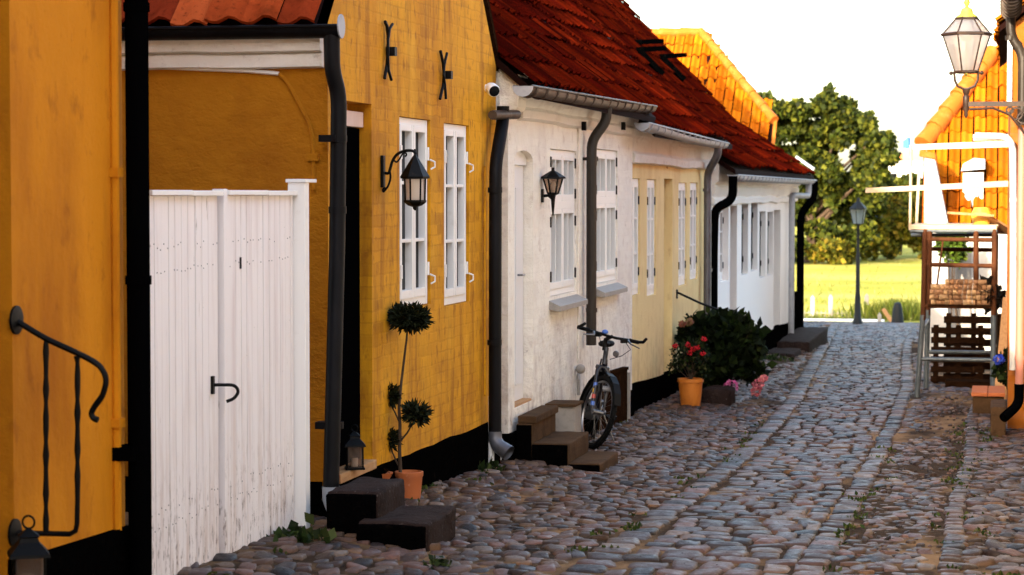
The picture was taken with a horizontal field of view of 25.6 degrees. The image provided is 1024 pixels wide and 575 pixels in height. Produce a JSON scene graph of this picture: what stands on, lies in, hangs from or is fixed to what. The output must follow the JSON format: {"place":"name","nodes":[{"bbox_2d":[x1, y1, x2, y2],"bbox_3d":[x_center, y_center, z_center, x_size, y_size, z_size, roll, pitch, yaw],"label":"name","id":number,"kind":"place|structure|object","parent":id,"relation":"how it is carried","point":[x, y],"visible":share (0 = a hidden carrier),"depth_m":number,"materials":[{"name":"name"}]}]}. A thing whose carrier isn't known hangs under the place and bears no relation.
{"place":"outdoors","nodes":[
{"label":"outdoors","id":0,"kind":"place"},
{"bbox_2d":[7,515,50,574],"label":"candle lantern","id":1,"kind":"object","parent":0,"point":[28,544],"visible":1,"depth_m":8.78,"materials":[{"name":"black metal"}]},
{"bbox_2d":[125,321,1023,574],"bbox_3d":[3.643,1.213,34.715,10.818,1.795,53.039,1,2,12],"label":"pavement","id":2,"kind":"structure","parent":0,"point":[473,502],"depth_m":15.00,"materials":[{"name":"stone"}]},
{"bbox_2d":[0,0,151,574],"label":"ochre house","id":3,"kind":"structure","parent":2,"relation":"on","point":[61,218],"depth_m":9.56,"materials":[{"name":"paint"}]},
{"bbox_2d":[8,306,108,546],"bbox_3d":[-1.797,0.557,8.946,0.404,0.967,0.147,1,2,12],"label":"iron handrail","id":4,"kind":"object","parent":3,"relation":"attached to","point":[17,323],"visible":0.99,"depth_m":8.95,"materials":[{"name":"black metal"}]},
{"bbox_2d":[266,512,336,544],"bbox_3d":[-1.154,1.360,12.148,0.425,0.294,0.357,-1,2,-14],"label":"weed","id":5,"kind":"object","parent":2,"relation":"on","point":[303,534],"visible":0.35,"depth_m":12.15,"materials":[{"name":"green plant"}]},
{"bbox_2d":[121,0,520,516],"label":"gable house","id":6,"kind":"structure","parent":2,"relation":"on","point":[336,99],"depth_m":14.09,"materials":[{"name":"yellow paint"}]},
{"bbox_2d":[340,127,359,465],"bbox_3d":[-1.062,0.056,13.730,0.055,2.070,0.779,1,2,12],"label":"door","id":7,"kind":"structure","parent":6,"relation":"in","point":[350,395],"depth_m":13.92,"materials":[{"name":"black paint"}]},
{"bbox_2d":[343,424,365,469],"bbox_3d":[-0.953,0.963,13.622,0.130,0.272,0.130,0,2,-8],"label":"candle lantern","id":8,"kind":"object","parent":6,"relation":"on","point":[354,440],"visible":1,"depth_m":13.58,"materials":[{"name":"black metal"}]},
{"bbox_2d":[380,149,429,209],"bbox_3d":[-0.676,-0.682,14.248,0.311,0.389,0.163,0,2,-5],"label":"wall lantern","id":9,"kind":"object","parent":6,"relation":"attached to","point":[414,175],"depth_m":14.23,"materials":[{"name":"black metal"}]},
{"bbox_2d":[399,117,435,304],"bbox_3d":[-0.668,-0.503,15.124,0.125,1.261,0.797,1,2,12],"label":"window","id":10,"kind":"structure","parent":6,"relation":"in","point":[414,266],"depth_m":15.11,"materials":[{"name":"white paint"}]},
{"bbox_2d":[444,123,473,304],"bbox_3d":[-0.418,-0.530,16.277,0.125,1.294,0.743,1,2,12],"label":"window","id":11,"kind":"structure","parent":6,"relation":"in","point":[455,154],"depth_m":16.27,"materials":[{"name":"white paint"}]},
{"bbox_2d":[485,83,499,96],"bbox_3d":[-0.162,-1.487,16.982,0.104,0.109,0.402,0,2,-7],"label":"security camera","id":12,"kind":"object","parent":6,"relation":"attached to","point":[492,89],"visible":1,"depth_m":16.80,"materials":[{"name":"white plastic"}]},
{"bbox_2d":[326,477,405,533],"bbox_3d":[-0.822,1.339,12.765,0.312,0.460,0.626,1,2,12],"label":"stone step","id":13,"kind":"object","parent":2,"relation":"on","point":[351,503],"visible":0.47,"depth_m":12.48,"materials":[{"name":"black stone"}]},
{"bbox_2d":[382,468,392,478],"bbox_3d":[-0.840,1.187,14.315,0.170,0.099,0.172,1,2,12],"label":"planter bowl","id":14,"kind":"object","parent":2,"relation":"on","point":[388,475],"visible":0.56,"depth_m":14.27,"materials":[{"name":"ceramic"}]},
{"bbox_2d":[356,505,454,551],"bbox_3d":[-0.589,1.418,12.623,0.415,0.319,0.686,1,2,12],"label":"stone step","id":15,"kind":"object","parent":2,"relation":"on","point":[408,527],"visible":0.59,"depth_m":12.33,"materials":[{"name":"black stone"}]},
{"bbox_2d":[386,300,434,498],"bbox_3d":[-0.696,0.766,14.540,0.419,1.387,0.317,2,3,33],"label":"potted tree","id":16,"kind":"object","parent":2,"relation":"on","point":[414,319],"visible":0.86,"depth_m":14.47,"materials":[{"name":"green plant"}]},
{"bbox_2d":[422,554,451,569],"bbox_3d":[-0.385,1.424,11.649,0.149,0.089,0.130,-1,3,-18],"label":"weed","id":17,"kind":"object","parent":2,"relation":"on","point":[437,561],"visible":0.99,"depth_m":11.64,"materials":[{"name":"green plant"}]},
{"bbox_2d":[478,456,507,471],"bbox_3d":[-0.164,1.383,16.900,0.230,0.267,0.254,-2,3,-35],"label":"weed","id":18,"kind":"object","parent":2,"relation":"on","point":[491,464],"visible":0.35,"depth_m":16.86,"materials":[{"name":"green plant"}]},
{"bbox_2d":[545,400,583,431],"bbox_3d":[0.448,1.209,19.218,0.265,0.463,0.380,1,2,12],"label":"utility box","id":19,"kind":"object","parent":2,"relation":"on","point":[568,416],"visible":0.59,"depth_m":19.06,"materials":[{"name":"grey"}]},
{"bbox_2d":[516,405,618,471],"bbox_3d":[0.467,1.344,18.272,0.685,0.681,0.995,1,2,12],"label":"concrete stair","id":20,"kind":"object","parent":2,"relation":"on","point":[539,437],"visible":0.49,"depth_m":17.90,"materials":[{"name":"brown concrete"}]},
{"bbox_2d":[489,0,657,459],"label":"white house","id":21,"kind":"structure","parent":2,"relation":"on","point":[566,269],"depth_m":19.88,"materials":[{"name":"paint"}]},
{"bbox_2d":[514,165,525,400],"bbox_3d":[0.023,-0.031,18.279,0.109,1.922,0.705,1,2,12],"label":"door","id":22,"kind":"structure","parent":21,"relation":"in","point":[518,192],"depth_m":18.39,"materials":[{"name":"white paint"}]},
{"bbox_2d":[541,167,565,215],"bbox_3d":[0.344,-0.807,18.909,0.212,0.403,0.205,1,2,12],"label":"wall lantern","id":23,"kind":"object","parent":21,"relation":"attached to","point":[552,185],"depth_m":18.89,"materials":[{"name":"black metal"}]},
{"bbox_2d":[549,149,587,311],"bbox_3d":[0.466,-0.517,19.903,0.180,1.392,1.316,1,2,12],"label":"window","id":24,"kind":"structure","parent":21,"relation":"in","point":[562,269],"depth_m":19.92,"materials":[{"name":"white paint"}]},
{"bbox_2d":[596,149,627,296],"bbox_3d":[0.940,-0.640,22.085,0.180,1.415,1.344,1,2,12],"label":"window","id":25,"kind":"structure","parent":21,"relation":"in","point":[606,260],"depth_m":22.10,"materials":[{"name":"white paint"}]},
{"bbox_2d":[577,322,647,449],"bbox_3d":[0.917,0.838,20.032,0.661,1.126,1.650,1,2,12],"label":"bicycle","id":26,"kind":"object","parent":2,"relation":"on","point":[593,409],"visible":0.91,"depth_m":19.59,"materials":[{"name":"black metal"}]},
{"bbox_2d":[207,420,1020,574],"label":"joint moss","id":27,"kind":"object","parent":2,"relation":"on","point":[837,533],"visible":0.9,"depth_m":15.13,"materials":[{"name":"green plant"}]},
{"bbox_2d":[598,367,630,429],"bbox_3d":[1.005,1.204,22.228,0.080,0.819,1.572,1,2,12],"label":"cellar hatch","id":28,"kind":"object","parent":2,"relation":"on","point":[622,375],"visible":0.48,"depth_m":22.60,"materials":[{"name":"brown wood"}]},
{"bbox_2d":[526,0,731,410],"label":"cream house","id":29,"kind":"structure","parent":2,"relation":"on","point":[679,144],"depth_m":26.87,"materials":[{"name":"yellow paint"}]},
{"bbox_2d":[632,179,639,294],"bbox_3d":[1.272,-0.541,24.087,0.084,1.247,0.709,1,2,12],"label":"window","id":30,"kind":"structure","parent":29,"relation":"in","point":[635,198],"depth_m":24.32,"materials":[{"name":"white paint"}]},
{"bbox_2d":[647,179,655,295],"bbox_3d":[1.527,-0.561,25.262,0.084,1.301,0.634,1,2,12],"label":"window","id":31,"kind":"structure","parent":29,"relation":"in","point":[651,200],"depth_m":25.27,"materials":[{"name":"white paint"}]},
{"bbox_2d":[678,183,685,285],"bbox_3d":[2.062,-0.659,27.730,0.084,1.258,0.682,1,2,12],"label":"window","id":32,"kind":"structure","parent":29,"relation":"in","point":[682,200],"depth_m":27.73,"materials":[{"name":"white paint"}]},
{"bbox_2d":[690,183,696,278],"bbox_3d":[2.283,-0.721,28.748,0.084,1.229,0.687,1,2,12],"label":"window","id":33,"kind":"structure","parent":29,"relation":"in","point":[693,199],"depth_m":28.76,"materials":[{"name":"white paint"}]},
{"bbox_2d":[676,289,732,385],"bbox_3d":[2.336,0.702,27.215,0.713,1.350,0.060,1,2,12],"label":"iron handrail","id":34,"kind":"object","parent":29,"relation":"attached to","point":[694,300],"visible":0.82,"depth_m":27.21,"materials":[{"name":"black metal"}]},
{"bbox_2d":[666,336,712,405],"bbox_3d":[2.026,0.974,25.546,0.494,0.873,0.465,2,3,42],"label":"potted rose","id":35,"kind":"object","parent":2,"relation":"on","point":[690,389],"visible":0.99,"depth_m":25.45,"materials":[{"name":"green plant"}]},
{"bbox_2d":[570,0,817,349],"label":"black plinth house","id":36,"kind":"structure","parent":2,"relation":"on","point":[757,179],"depth_m":37.78,"materials":[{"name":"white paint"}]},
{"bbox_2d":[720,210,723,279],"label":"window","id":37,"kind":"structure","parent":36,"relation":"in","point":[721,213],"depth_m":32.55,"materials":[{"name":"white paint"}]},
{"bbox_2d":[741,204,743,272],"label":"window","id":38,"kind":"structure","parent":36,"relation":"in","point":[742,204],"depth_m":35.09,"materials":[{"name":"white paint"}]},
{"bbox_2d":[751,203,752,268],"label":"window","id":39,"kind":"structure","parent":36,"relation":"in","point":[751,203],"depth_m":36.45,"materials":[{"name":"white paint"}]},
{"bbox_2d":[759,214,760,275],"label":"window","id":40,"kind":"structure","parent":36,"relation":"in","point":[760,214],"depth_m":37.72,"materials":[{"name":"white paint"}]},
{"bbox_2d":[767,221,768,273],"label":"window","id":41,"kind":"structure","parent":36,"relation":"in","point":[768,221],"depth_m":38.98,"materials":[{"name":"white paint"}]},
{"bbox_2d":[650,27,778,144],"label":"tiled roof house","id":42,"kind":"structure","parent":2,"relation":"on","point":[709,63],"depth_m":47.94,"materials":[{"name":"orange"}]},
{"bbox_2d":[702,384,734,405],"bbox_3d":[2.417,1.477,26.343,0.358,0.651,0.578,1,2,12],"label":"stone step","id":43,"kind":"object","parent":2,"relation":"on","point":[716,394],"visible":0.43,"depth_m":26.08,"materials":[{"name":"stone"}]},
{"bbox_2d":[674,307,777,396],"bbox_3d":[2.542,0.808,27.036,1.285,1.168,0.986,1,2,12],"label":"hydrangea bush","id":44,"kind":"object","parent":2,"relation":"on","point":[731,335],"visible":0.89,"depth_m":26.87,"materials":[{"name":"green plant"}]},
{"bbox_2d":[766,353,801,361],"bbox_3d":[4.148,1.150,36.034,0.774,0.225,0.668,-2,3,-32],"label":"weed","id":45,"kind":"object","parent":2,"relation":"on","point":[774,357],"visible":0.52,"depth_m":35.91,"materials":[{"name":"green plant"}]},
{"bbox_2d":[768,347,801,357],"bbox_3d":[4.567,1.333,37.880,0.535,0.570,1.436,1,2,12],"label":"stone step","id":46,"kind":"object","parent":2,"relation":"on","point":[790,352],"visible":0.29,"depth_m":37.70,"materials":[{"name":"grey stone"}]},
{"bbox_2d":[777,326,827,352],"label":"stone step","id":47,"kind":"object","parent":2,"relation":"on","point":[807,339],"visible":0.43,"depth_m":40.53,"materials":[{"name":"grey stone"}]},
{"bbox_2d":[804,310,850,318],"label":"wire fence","id":48,"kind":"object","parent":2,"relation":"on","point":[825,313],"visible":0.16,"depth_m":65.68,"materials":[{"name":"white metal"}]},
{"bbox_2d":[882,308,891,321],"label":"stake","id":49,"kind":"object","parent":2,"relation":"on","point":[886,313],"visible":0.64,"depth_m":60.78,"materials":[{"name":"brown wood"}]},
{"bbox_2d":[840,396,1023,574],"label":"pebbles","id":50,"kind":"object","parent":2,"relation":"on","point":[868,533],"visible":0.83,"depth_m":17.57,"materials":[{"name":"stone"}]},
{"bbox_2d":[865,134,1007,396],"bbox_3d":[5.482,-0.296,28.600,1.877,3.335,1.700,1,2,12],"label":"scaffold","id":51,"kind":"object","parent":2,"relation":"on","point":[928,233],"visible":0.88,"depth_m":27.82,"materials":[{"name":"white metal"}]},
{"bbox_2d":[903,137,909,148],"bbox_3d":[4.887,-1.788,27.860,0.088,0.140,0.044,1,2,12],"label":"plastic rag","id":52,"kind":"object","parent":51,"relation":"attached to","point":[906,143],"visible":1,"depth_m":27.84,"materials":[{"name":"blue plastic"}]},
{"bbox_2d":[936,299,944,303],"bbox_3d":[5.315,0.175,27.924,0.105,0.058,0.240,1,2,12],"label":"brick","id":53,"kind":"object","parent":51,"relation":"on","point":[940,301],"visible":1,"depth_m":27.81,"materials":[{"name":"brown brick"}]},
{"bbox_2d":[939,294,947,299],"bbox_3d":[5.349,0.115,27.884,0.105,0.058,0.240,1,2,12],"label":"brick","id":54,"kind":"object","parent":53,"relation":"on","point":[943,297],"visible":1,"depth_m":27.77,"materials":[{"name":"brown brick"}]},
{"bbox_2d":[954,300,962,304],"bbox_3d":[5.529,0.178,27.855,0.105,0.058,0.240,1,2,12],"label":"brick","id":55,"kind":"object","parent":51,"relation":"on","point":[958,302],"visible":1,"depth_m":27.74,"materials":[{"name":"brown brick"}]},
{"bbox_2d":[953,294,961,299],"bbox_3d":[5.518,0.115,27.873,0.105,0.058,0.240,1,2,12],"label":"brick","id":56,"kind":"object","parent":55,"relation":"on","point":[957,297],"visible":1,"depth_m":27.76,"materials":[{"name":"brown brick"}]},
{"bbox_2d":[963,299,971,304],"bbox_3d":[5.636,0.179,27.830,0.105,0.058,0.240,1,2,12],"label":"brick","id":57,"kind":"object","parent":51,"relation":"on","point":[967,302],"visible":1,"depth_m":27.71,"materials":[{"name":"brown brick"}]},
{"bbox_2d":[972,300,980,304],"bbox_3d":[5.750,0.179,27.835,0.105,0.058,0.240,1,2,12],"label":"brick","id":58,"kind":"object","parent":51,"relation":"on","point":[978,302],"visible":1,"depth_m":27.71,"materials":[{"name":"brown brick"}]},
{"bbox_2d":[981,300,989,304],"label":"brick","id":59,"kind":"object","parent":51,"relation":"on","point":[983,302],"visible":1,"depth_m":27.68,"materials":[{"name":"brown brick"}]},
{"bbox_2d":[978,275,1005,314],"bbox_3d":[5.938,0.087,27.783,0.503,0.511,0.357,-1,3,-20],"label":"dark sacking","id":60,"kind":"object","parent":51,"relation":"on","point":[1000,296],"visible":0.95,"depth_m":27.72,"materials":[{"name":"black fabric"}]},
{"bbox_2d":[933,241,971,346],"bbox_3d":[7.095,0.145,36.286,0.623,2.397,0.607,1,2,12],"label":"climbing shrub","id":61,"kind":"object","parent":2,"relation":"on","point":[957,257],"visible":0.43,"depth_m":36.19,"materials":[{"name":"green plant"}]},
{"bbox_2d":[931,325,984,382],"bbox_3d":[6.097,0.915,30.772,0.720,0.804,0.221,1,2,12],"label":"pallet","id":62,"kind":"object","parent":2,"relation":"on","point":[957,369],"visible":0.78,"depth_m":30.73,"materials":[{"name":"brown wood"}]},
{"bbox_2d":[914,45,1007,356],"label":"hipped house","id":63,"kind":"structure","parent":2,"relation":"on","point":[948,122],"depth_m":37.72,"materials":[{"name":"orange paint"}]},
{"bbox_2d":[958,253,970,346],"bbox_3d":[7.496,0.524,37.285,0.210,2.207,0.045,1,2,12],"label":"door","id":64,"kind":"structure","parent":63,"relation":"in","point":[964,273],"depth_m":37.24,"materials":[{"name":"white wood"}]},
{"bbox_2d":[945,379,989,387],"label":"timber beam","id":65,"kind":"structure","parent":2,"relation":"on","point":[969,383],"depth_m":29.80,"materials":[{"name":"brown wood"}]},
{"bbox_2d":[943,313,1000,378],"bbox_3d":[6.375,0.833,31.109,0.800,0.954,0.205,1,2,12],"label":"pallet","id":66,"kind":"object","parent":2,"relation":"on","point":[973,319],"visible":0.28,"depth_m":31.07,"materials":[{"name":"brown wood"}]},
{"bbox_2d":[971,386,1004,413],"bbox_3d":[5.408,1.439,25.551,0.366,0.570,0.930,1,2,12],"label":"brick step","id":67,"kind":"object","parent":2,"relation":"on","point":[983,397],"visible":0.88,"depth_m":25.14,"materials":[{"name":"orange brick"}]},
{"bbox_2d":[990,346,1007,408],"bbox_3d":[5.364,1.038,24.453,0.365,0.823,0.340,0,2,-4],"label":"blue hydrangea","id":68,"kind":"object","parent":2,"relation":"on","point":[999,367],"visible":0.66,"depth_m":24.41,"materials":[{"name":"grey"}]},
{"bbox_2d":[975,0,1023,436],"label":"orange brick house","id":69,"kind":"structure","parent":2,"relation":"on","point":[1005,52],"depth_m":22.93,"materials":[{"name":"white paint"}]},
{"bbox_2d":[995,297,1005,385],"bbox_3d":[5.767,0.764,26.535,0.072,1.285,0.451,1,3,27],"label":"leaning plank","id":70,"kind":"object","parent":2,"relation":"on","point":[1001,331],"visible":0.29,"depth_m":26.59,"materials":[{"name":"brown wood"}]},
{"bbox_2d":[998,284,1007,385],"bbox_3d":[5.784,0.686,26.426,0.073,1.450,0.456,1,3,28],"label":"leaning plank","id":71,"kind":"object","parent":2,"relation":"on","point":[1004,338],"visible":0.26,"depth_m":26.45,"materials":[{"name":"brown wood"}]},
{"bbox_2d":[999,0,1023,421],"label":"corner house","id":72,"kind":"structure","parent":2,"relation":"on","point":[1010,11],"depth_m":21.32,"materials":[{"name":"orange paint"}]},
{"bbox_2d":[941,0,1023,134],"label":"bracket lantern","id":73,"kind":"object","parent":72,"relation":"attached to","point":[966,34],"visible":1,"depth_m":20.92,"materials":[{"name":"white glass"}]},
{"bbox_2d":[559,322,979,574],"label":"road","id":74,"kind":"structure","parent":0,"point":[868,364],"depth_m":17.09,"materials":[{"name":"stone"}]},
{"bbox_2d":[849,198,866,323],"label":"street lamp","id":75,"kind":"object","parent":74,"relation":"on","point":[858,209],"visible":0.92,"depth_m":56.91,"materials":[{"name":"grey metal"}]},
{"bbox_2d":[891,302,903,322],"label":"bollard","id":76,"kind":"object","parent":74,"relation":"on","point":[897,314],"visible":0.88,"depth_m":60.15,"materials":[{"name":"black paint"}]},
{"bbox_2d":[625,0,999,171],"label":"sky","id":77,"kind":"structure","parent":0,"point":[891,56],"materials":[{"name":"white"}]},
{"bbox_2d":[794,226,921,322],"bbox_3d":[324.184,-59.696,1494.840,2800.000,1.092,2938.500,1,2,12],"label":"meadow","id":78,"kind":"structure","parent":0,"point":[894,269],"depth_m":88.79,"materials":[{"name":"green plant"}]},
{"bbox_2d":[794,237,810,262],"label":"bush","id":79,"kind":"object","parent":78,"relation":"on","point":[807,245],"visible":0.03,"depth_m":98.42,"materials":[{"name":"green plant"}]},
{"bbox_2d":[810,295,814,315],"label":"white post","id":80,"kind":"object","parent":78,"relation":"on","point":[812,304],"visible":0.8,"depth_m":65.67,"materials":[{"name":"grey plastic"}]},
{"bbox_2d":[757,81,901,262],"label":"leafy tree","id":81,"kind":"object","parent":78,"relation":"on","point":[831,131],"visible":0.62,"depth_m":99.44,"materials":[{"name":"green plant"}]},
{"bbox_2d":[804,234,855,264],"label":"bush","id":82,"kind":"object","parent":78,"relation":"on","point":[834,251],"visible":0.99,"depth_m":98.30,"materials":[{"name":"green plant"}]},
{"bbox_2d":[828,294,832,316],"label":"white post","id":83,"kind":"object","parent":78,"relation":"on","point":[830,304],"visible":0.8,"depth_m":65.56,"materials":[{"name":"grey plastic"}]},
{"bbox_2d":[804,318,884,321],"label":"wall","id":84,"kind":"structure","parent":78,"relation":"on","point":[871,320],"depth_m":62.07,"materials":[{"name":"white paint"}]},
{"bbox_2d":[840,215,890,260],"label":"bush","id":85,"kind":"object","parent":78,"relation":"on","point":[875,247],"visible":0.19,"depth_m":103.37,"materials":[{"name":"green plant"}]},
{"bbox_2d":[864,293,868,304],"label":"white post","id":86,"kind":"object","parent":78,"relation":"on","point":[866,297],"visible":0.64,"depth_m":65.33,"materials":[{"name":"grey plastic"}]},
{"bbox_2d":[839,297,920,320],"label":"weed clump","id":87,"kind":"object","parent":78,"relation":"on","point":[910,309],"visible":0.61,"depth_m":63.31,"materials":[{"name":"green plant"}]},
{"bbox_2d":[879,206,919,259],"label":"bush","id":88,"kind":"object","parent":78,"relation":"on","point":[899,226],"visible":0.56,"depth_m":104.21,"materials":[{"name":"green plant"}]},
{"bbox_2d":[886,191,920,254],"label":"bush","id":89,"kind":"object","parent":78,"relation":"on","point":[893,201],"visible":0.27,"depth_m":109.18,"materials":[{"name":"green plant"}]},
{"bbox_2d":[887,172,922,195],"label":"bush","id":90,"kind":"object","parent":78,"relation":"on","point":[903,180],"visible":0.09,"depth_m":114.69,"materials":[{"name":"green plant"}]},
{"bbox_2d":[888,154,922,177],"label":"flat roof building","id":91,"kind":"structure","parent":78,"relation":"on","point":[899,169],"depth_m":147.66,"materials":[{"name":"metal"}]},
{"bbox_2d":[897,194,921,258],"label":"bush","id":92,"kind":"object","parent":78,"relation":"on","point":[917,241],"visible":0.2,"depth_m":105.02,"materials":[{"name":"green plant"}]},
{"bbox_2d":[971,207,991,223],"bbox_3d":[5.921,-0.899,28.377,0.260,0.220,0.260,1,2,12],"label":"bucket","id":93,"kind":"object","parent":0,"point":[978,220],"visible":0.76,"depth_m":28.29,"materials":[{"name":"yellow plastic"}]},
{"bbox_3d":[-1.560,1.518,11.692,0.410,0.180,2.407,1,2,12],"label":"stone sill","id":94,"kind":"object","parent":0,"visible":0},
{"bbox_2d":[150,179,316,574],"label":"wooden gate","id":95,"kind":"structure","parent":94,"relation":"on","point":[230,381],"depth_m":11.46,"materials":[{"name":"white paint"}]},
{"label":"brick","id":96,"kind":"object","parent":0,"visible":0},
{"bbox_2d":[934,289,943,293],"bbox_3d":[5.297,0.052,27.912,0.105,0.058,0.240,1,2,12],"label":"brick","id":97,"kind":"object","parent":96,"relation":"on","point":[938,291],"visible":1,"depth_m":27.80,"materials":[{"name":"brown brick"}]},
{"bbox_2d":[931,284,939,288],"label":"brick","id":98,"kind":"object","parent":97,"relation":"on","point":[934,286],"visible":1,"depth_m":27.82,"materials":[{"name":"brown brick"}]},
{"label":"brick","id":99,"kind":"object","parent":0,"visible":0},
{"bbox_2d":[978,279,986,284],"bbox_3d":[5.811,-0.067,27.791,0.105,0.058,0.240,1,2,12],"label":"brick","id":100,"kind":"object","parent":99,"relation":"on","point":[982,282],"visible":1,"depth_m":27.67,"materials":[{"name":"brown brick"}]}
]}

